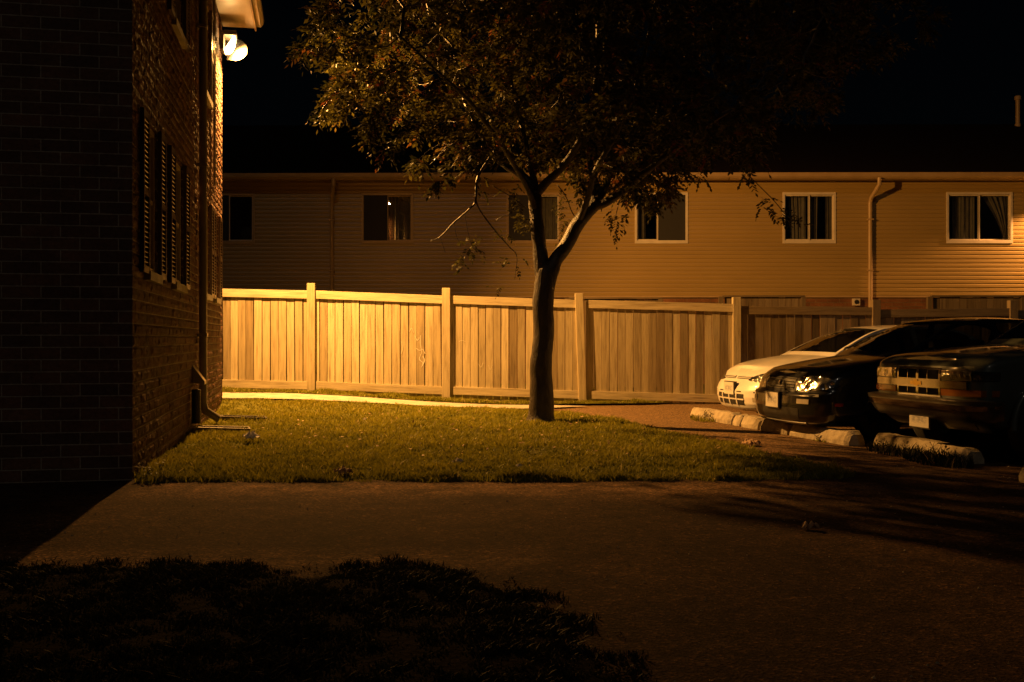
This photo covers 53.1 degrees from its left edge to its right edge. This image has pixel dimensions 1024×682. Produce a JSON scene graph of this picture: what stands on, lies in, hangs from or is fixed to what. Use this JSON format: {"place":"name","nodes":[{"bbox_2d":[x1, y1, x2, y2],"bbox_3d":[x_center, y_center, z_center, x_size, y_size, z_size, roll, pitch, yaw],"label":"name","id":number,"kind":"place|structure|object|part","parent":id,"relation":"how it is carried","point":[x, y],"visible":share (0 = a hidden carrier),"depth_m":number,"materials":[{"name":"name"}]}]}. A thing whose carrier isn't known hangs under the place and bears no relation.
{"place":"outdoors","nodes":[
{"label":"outdoors","id":0,"kind":"place"},
{"bbox_2d":[222,392,574,407],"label":"sidewalk","id":1,"kind":"structure","parent":0,"point":[301,396],"depth_m":17.50,"materials":[{"name":"concrete"}]},
{"bbox_2d":[222,385,666,403],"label":"verge grass","id":2,"kind":"structure","parent":0,"point":[392,395],"depth_m":17.97,"materials":[{"name":"green plant"}]},
{"bbox_2d":[222,376,704,401],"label":"back yard","id":3,"kind":"structure","parent":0,"point":[485,385],"depth_m":23.79,"materials":[{"name":"green plant"}]},
{"bbox_2d":[564,297,662,386],"bbox_3d":[2.240,0.076,22.605,2.160,2.090,0.110,0,0,0],"label":"privacy screen","id":4,"kind":"object","parent":3,"relation":"on","point":[649,299],"visible":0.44,"depth_m":22.60,"materials":[{"name":"brown wood"}]},
{"bbox_2d":[718,295,805,360],"bbox_3d":[5.515,0.056,22.605,1.910,2.130,0.110,0,0,0],"label":"privacy screen","id":5,"kind":"object","parent":3,"relation":"on","point":[782,300],"visible":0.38,"depth_m":22.60,"materials":[{"name":"brown wood"}]},
{"bbox_2d":[926,295,1023,318],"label":"privacy screen","id":6,"kind":"object","parent":3,"relation":"on","point":[966,301],"visible":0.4,"depth_m":22.60,"materials":[{"name":"brown wood"}]},
{"bbox_2d":[134,397,853,482],"bbox_3d":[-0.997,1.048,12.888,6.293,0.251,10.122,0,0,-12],"label":"lawn grass","id":7,"kind":"structure","parent":0,"point":[227,457],"depth_m":10.58,"materials":[{"name":"green plant"}]},
{"bbox_2d":[130,458,183,483],"bbox_3d":[-2.966,1.052,8.543,0.392,0.201,0.793,0,0,7],"label":"weed clump","id":8,"kind":"object","parent":7,"relation":"on","point":[151,477],"visible":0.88,"depth_m":8.40,"materials":[{"name":"green plant"}]},
{"bbox_2d":[197,425,250,432],"bbox_3d":[-3.514,1.074,12.493,0.620,0.085,0.339,0,0,-18],"label":"splash block","id":9,"kind":"object","parent":7,"relation":"on","point":[200,428],"depth_m":12.38,"materials":[{"name":"concrete"}]},
{"bbox_2d":[220,415,266,421],"bbox_3d":[-3.741,1.074,14.283,0.620,0.085,0.339,0,0,-18],"label":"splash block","id":10,"kind":"object","parent":7,"relation":"on","point":[227,417],"depth_m":14.16,"materials":[{"name":"concrete"}]},
{"bbox_2d":[242,430,259,438],"bbox_3d":[-2.865,1.032,11.254,0.176,0.113,0.216,0,0,-22],"label":"paper scrap","id":11,"kind":"object","parent":7,"relation":"on","point":[251,435],"visible":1,"depth_m":11.20,"materials":[{"name":"white paper"}]},
{"bbox_2d":[334,465,352,473],"bbox_3d":[-1.419,1.078,8.622,0.108,0.067,0.163,0,0,-37],"label":"dry leaf","id":12,"kind":"object","parent":7,"relation":"on","point":[342,469],"visible":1,"depth_m":8.59,"materials":[{"name":"brown plant"}]},
{"bbox_2d":[452,457,463,462],"bbox_3d":[-0.480,1.053,9.053,0.092,0.048,0.065,0,0,-44],"label":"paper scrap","id":13,"kind":"object","parent":7,"relation":"on","point":[458,459],"visible":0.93,"depth_m":9.04,"materials":[{"name":"white paper"}]},
{"bbox_2d":[263,407,730,456],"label":"fallen leaves","id":14,"kind":"object","parent":7,"relation":"on","point":[474,439],"visible":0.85,"depth_m":11.75,"materials":[{"name":"brown plant"}]},
{"bbox_2d":[144,464,857,481],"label":"edge grass","id":15,"kind":"structure","parent":7,"relation":"on","point":[522,471],"depth_m":8.47,"materials":[{"name":"green plant"}]},
{"bbox_2d":[284,0,952,422],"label":"rowan tree","id":16,"kind":"object","parent":7,"relation":"on","point":[582,40],"visible":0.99,"depth_m":13.63,"materials":[{"name":"green plant"}]},
{"bbox_2d":[0,392,1023,681],"bbox_3d":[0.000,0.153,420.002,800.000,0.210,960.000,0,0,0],"label":"ground","id":17,"kind":"structure","parent":0,"point":[922,600],"depth_m":5.87,"materials":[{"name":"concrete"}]},
{"bbox_2d":[0,0,263,482],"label":"brick building","id":18,"kind":"structure","parent":17,"relation":"on","point":[111,292],"depth_m":8.46,"materials":[{"name":"brown brick"}]},
{"bbox_2d":[140,107,166,283],"bbox_3d":[-3.360,-1.283,9.506,0.125,1.475,1.380,0,0,-11],"label":"window","id":19,"kind":"structure","parent":18,"relation":"in","point":[147,136],"depth_m":9.77,"materials":[{"name":"black glass"}]},
{"bbox_2d":[168,145,189,292],"bbox_3d":[-3.723,-1.287,11.366,0.125,1.475,1.630,0,0,-11],"label":"window","id":20,"kind":"structure","parent":18,"relation":"in","point":[174,170],"depth_m":11.66,"materials":[{"name":"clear glass"}]},
{"bbox_2d":[168,0,189,52],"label":"window","id":21,"kind":"structure","parent":18,"relation":"in","point":[174,6],"depth_m":11.72,"materials":[{"name":"black glass"}]},
{"bbox_2d":[207,205,213,300],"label":"window","id":22,"kind":"structure","parent":18,"relation":"in","point":[210,296],"depth_m":14.86,"materials":[{"name":"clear glass"}]},
{"bbox_2d":[207,11,213,108],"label":"window","id":23,"kind":"structure","parent":18,"relation":"in","point":[210,96],"depth_m":14.86,"materials":[{"name":"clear glass"}]},
{"bbox_2d":[213,208,222,303],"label":"window","id":24,"kind":"structure","parent":18,"relation":"in","point":[218,300],"depth_m":16.23,"materials":[{"name":"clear glass"}]},
{"bbox_2d":[220,30,246,60],"bbox_3d":[-4.536,-4.815,16.682,0.414,0.404,0.353,0,0,-11],"label":"wall lamp","id":25,"kind":"object","parent":18,"relation":"attached to","point":[235,49],"visible":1,"depth_m":16.71,"materials":[{"name":"glass"}]},
{"bbox_2d":[0,551,659,681],"bbox_3d":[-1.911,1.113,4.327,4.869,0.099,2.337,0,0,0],"label":"grass","id":26,"kind":"structure","parent":17,"relation":"on","point":[268,599],"depth_m":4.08,"materials":[{"name":"green plant"}]},
{"bbox_2d":[4,443,1023,681],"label":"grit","id":27,"kind":"object","parent":17,"relation":"on","point":[873,677],"visible":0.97,"depth_m":5.95,"materials":[{"name":"gravel"}]},
{"bbox_2d":[222,95,1023,383],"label":"townhouse row","id":28,"kind":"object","parent":17,"relation":"on","point":[906,216],"visible":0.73,"depth_m":26.29,"materials":[{"name":"plastic"}]},
{"bbox_2d":[222,193,254,243],"bbox_3d":[-7.276,-3.163,26.783,1.880,1.860,0.930,0,0,0],"label":"window","id":29,"kind":"structure","parent":28,"relation":"in","point":[238,209],"depth_m":27.25,"materials":[{"name":"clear glass"}]},
{"bbox_2d":[361,192,413,243],"bbox_3d":[-3.199,-3.155,26.391,1.340,1.315,0.207,0,0,0],"label":"window","id":30,"kind":"structure","parent":28,"relation":"in","point":[386,218],"depth_m":26.31,"materials":[{"name":"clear glass"}]},
{"bbox_2d":[507,192,560,243],"bbox_3d":[0.556,-3.155,26.362,1.390,1.315,0.206,0,0,0],"label":"window","id":31,"kind":"structure","parent":28,"relation":"in","point":[552,231],"depth_m":26.28,"materials":[{"name":"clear glass"}]},
{"bbox_2d":[635,192,687,243],"bbox_3d":[3.831,-3.163,26.699,1.920,1.860,0.930,0,0,0],"label":"window","id":32,"kind":"structure","parent":28,"relation":"in","point":[673,229],"depth_m":26.29,"materials":[{"name":"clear glass"}]},
{"bbox_2d":[782,192,835,243],"bbox_3d":[7.614,-3.163,26.671,1.920,1.860,0.930,0,0,0],"label":"window","id":33,"kind":"structure","parent":28,"relation":"in","point":[818,209],"depth_m":26.38,"materials":[{"name":"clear glass"}]},
{"bbox_2d":[946,192,1012,242],"bbox_3d":[11.959,-3.163,26.639,2.250,1.860,0.930,0,0,0],"label":"window","id":34,"kind":"structure","parent":28,"relation":"in","point":[971,217],"depth_m":26.36,"materials":[{"name":"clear glass"}]},
{"bbox_2d":[222,283,1023,403],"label":"board fence","id":35,"kind":"object","parent":17,"relation":"on","point":[721,339],"visible":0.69,"depth_m":18.38,"materials":[{"name":"brown wood"}]},
{"bbox_2d":[690,410,714,421],"bbox_3d":[2.802,1.054,14.751,0.516,0.169,0.905,0,0,0],"label":"weed clump","id":36,"kind":"object","parent":17,"relation":"on","point":[695,418],"visible":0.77,"depth_m":14.54,"materials":[{"name":"green plant"}]},
{"bbox_2d":[690,407,740,423],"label":"parking block","id":37,"kind":"structure","parent":17,"relation":"on","point":[723,417],"depth_m":14.38,"materials":[{"name":"concrete"}]},
{"bbox_2d":[733,414,747,425],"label":"parking block","id":38,"kind":"structure","parent":17,"relation":"on","point":[737,420],"depth_m":13.75,"materials":[{"name":"concrete"}]},
{"bbox_2d":[741,438,760,445],"bbox_3d":[2.619,1.102,11.207,0.152,0.078,0.225,0,0,-14],"label":"dry leaf","id":39,"kind":"object","parent":17,"relation":"on","point":[752,441],"visible":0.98,"depth_m":11.15,"materials":[{"name":"brown plant"}]},
{"bbox_2d":[741,415,764,429],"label":"parking block","id":40,"kind":"structure","parent":17,"relation":"on","point":[752,421],"depth_m":13.33,"materials":[{"name":"concrete"}]},
{"bbox_2d":[760,419,793,434],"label":"parking block","id":41,"kind":"structure","parent":17,"relation":"on","point":[777,427],"depth_m":12.70,"materials":[{"name":"concrete"}]},
{"bbox_2d":[717,325,896,412],"bbox_3d":[5.285,0.450,15.108,4.513,1.375,1.923,0,0,-13],"label":"parked car","id":42,"kind":"object","parent":17,"relation":"on","point":[738,384],"visible":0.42,"depth_m":14.56,"materials":[{"name":"white paint"}]},
{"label":"side window","id":43,"kind":"part","parent":42,"relation":"part of","materials":[{"name":"black glass"}]},
{"bbox_2d":[801,521,819,528],"bbox_3d":[1.830,1.126,6.284,0.106,0.052,0.077,0,0,23],"label":"dry leaf","id":44,"kind":"object","parent":17,"relation":"on","point":[809,525],"visible":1,"depth_m":6.27,"materials":[{"name":"brown plant"}]},
{"bbox_2d":[789,424,864,445],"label":"parking block","id":45,"kind":"structure","parent":17,"relation":"on","point":[842,437],"depth_m":11.56,"materials":[{"name":"concrete"}]},
{"bbox_2d":[755,317,1023,439],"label":"parked car","id":46,"kind":"object","parent":17,"relation":"on","point":[831,390],"visible":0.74,"depth_m":12.09,"materials":[{"name":"black paint"}]},
{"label":"side window","id":47,"kind":"part","parent":46,"relation":"part of","materials":[{"name":"glass"}]},
{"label":"side window","id":48,"kind":"part","parent":46,"relation":"part of","materials":[{"name":"black glass"}]},
{"bbox_2d":[864,438,924,456],"bbox_3d":[3.972,1.054,10.572,0.636,0.188,1.084,0,0,0],"label":"weed clump","id":49,"kind":"object","parent":17,"relation":"on","point":[885,449],"visible":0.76,"depth_m":10.44,"materials":[{"name":"green plant"}]},
{"bbox_2d":[874,433,983,463],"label":"parking block","id":50,"kind":"structure","parent":17,"relation":"on","point":[964,450],"depth_m":10.14,"materials":[{"name":"concrete"}]},
{"bbox_2d":[896,438,977,468],"bbox_3d":[4.030,1.030,9.722,0.633,0.240,1.250,0,0,0],"label":"weed clump","id":51,"kind":"object","parent":17,"relation":"on","point":[926,456],"visible":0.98,"depth_m":9.57,"materials":[{"name":"green plant"}]},
{"bbox_2d":[867,320,1023,458],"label":"parked truck","id":52,"kind":"object","parent":17,"relation":"on","point":[959,395],"visible":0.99,"depth_m":9.64,"materials":[{"name":"black paint"}]},
{"bbox_2d":[1019,466,1023,482],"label":"parking block","id":53,"kind":"structure","parent":17,"relation":"on","point":[1021,476],"depth_m":8.34,"materials":[{"name":"concrete"}]},
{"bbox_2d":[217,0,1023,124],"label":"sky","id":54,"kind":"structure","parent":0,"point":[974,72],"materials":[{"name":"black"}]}
]}

